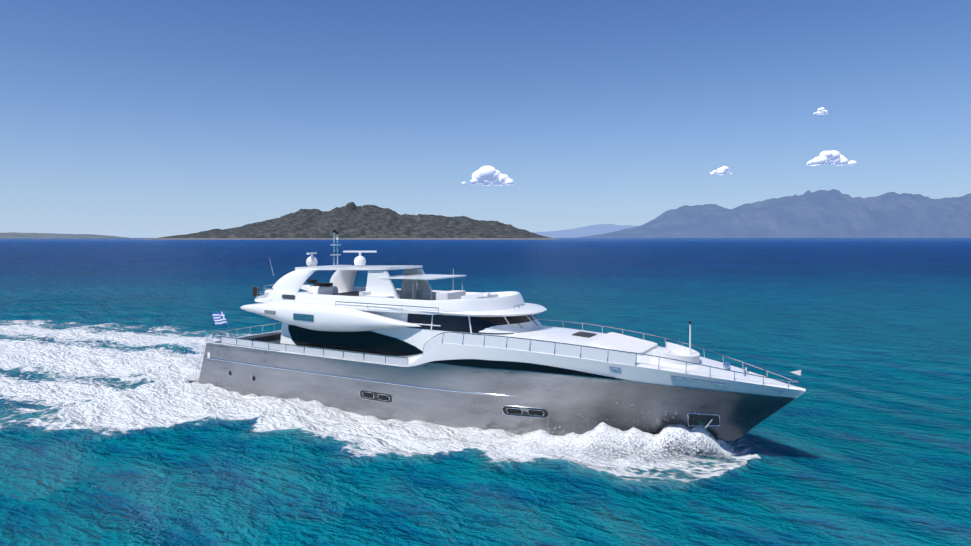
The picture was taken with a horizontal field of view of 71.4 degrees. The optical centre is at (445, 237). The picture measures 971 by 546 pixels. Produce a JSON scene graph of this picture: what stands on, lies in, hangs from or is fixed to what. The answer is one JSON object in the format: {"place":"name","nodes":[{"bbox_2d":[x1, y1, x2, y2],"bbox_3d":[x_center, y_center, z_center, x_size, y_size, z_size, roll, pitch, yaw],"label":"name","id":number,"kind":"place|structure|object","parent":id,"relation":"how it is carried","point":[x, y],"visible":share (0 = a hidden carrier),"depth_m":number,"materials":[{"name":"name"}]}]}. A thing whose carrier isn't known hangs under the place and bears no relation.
{"place":"outdoors","nodes":[
{"label":"outdoors","id":0,"kind":"place"},
{"bbox_2d":[0,232,127,238],"bbox_3d":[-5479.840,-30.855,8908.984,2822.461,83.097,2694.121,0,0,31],"label":"distant land","id":1,"kind":"structure","parent":0,"point":[12,235],"depth_m":8414.53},
{"bbox_2d":[147,202,554,238],"bbox_3d":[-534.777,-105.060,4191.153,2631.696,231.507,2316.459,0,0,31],"label":"island terrain","id":2,"kind":"structure","parent":0,"point":[351,220],"depth_m":3702.97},
{"bbox_2d":[0,292,970,545],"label":"sea","id":3,"kind":"structure","parent":0,"point":[853,450],"depth_m":25.60,"materials":[{"name":"liquid"}]},
{"bbox_2d":[73,346,738,462],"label":"water spray drops","id":4,"kind":"object","parent":3,"relation":"on","point":[491,425],"depth_m":26.98,"materials":[{"name":"white liquid"}]},
{"bbox_2d":[187,230,805,444],"bbox_3d":[-0.092,4.621,33.735,32.030,10.145,6.923,0,0,31],"label":"yacht","id":5,"kind":"object","parent":3,"relation":"on","point":[381,347],"visible":0.98,"depth_m":30.17,"materials":[{"name":"silver metal"}]},
{"bbox_2d":[421,422,736,468],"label":"bow wave","id":6,"kind":"object","parent":3,"relation":"on","point":[602,429],"depth_m":26.77,"materials":[{"name":"liquid"}]},
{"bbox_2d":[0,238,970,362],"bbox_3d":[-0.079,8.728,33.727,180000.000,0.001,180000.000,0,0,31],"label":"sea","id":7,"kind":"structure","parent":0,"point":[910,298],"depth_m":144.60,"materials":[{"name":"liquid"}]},
{"bbox_2d":[0,0,970,237],"label":"sky","id":8,"kind":"structure","parent":0,"point":[121,118],"materials":[{"name":"blue"}]},
{"bbox_2d":[461,165,513,185],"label":"cloud","id":9,"kind":"structure","parent":0,"point":[486,175],"depth_m":8904.31,"materials":[{"name":"white"}]},
{"bbox_2d":[532,224,636,237],"bbox_3d":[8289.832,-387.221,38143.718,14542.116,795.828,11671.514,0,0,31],"label":"mountain terrain","id":10,"kind":"structure","parent":0,"point":[596,229],"depth_m":36842.34,"materials":[{"name":"blue stone"}]},
{"bbox_2d":[710,166,731,174],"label":"cloud","id":11,"kind":"structure","parent":0,"point":[723,170],"depth_m":9021.68,"materials":[{"name":"white"}]},
{"bbox_2d":[576,189,970,237],"bbox_3d":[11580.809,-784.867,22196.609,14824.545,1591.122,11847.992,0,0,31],"label":"mountain terrain","id":12,"kind":"structure","parent":0,"point":[833,213],"depth_m":20514.34,"materials":[{"name":"blue stone"}]},
{"bbox_2d":[813,107,827,114],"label":"cloud","id":13,"kind":"structure","parent":0,"point":[821,110],"depth_m":9056.95,"materials":[{"name":"white"}]},
{"bbox_2d":[806,150,856,165],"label":"cloud","id":14,"kind":"structure","parent":0,"point":[836,158],"depth_m":8991.52,"materials":[{"name":"white"}]}
]}

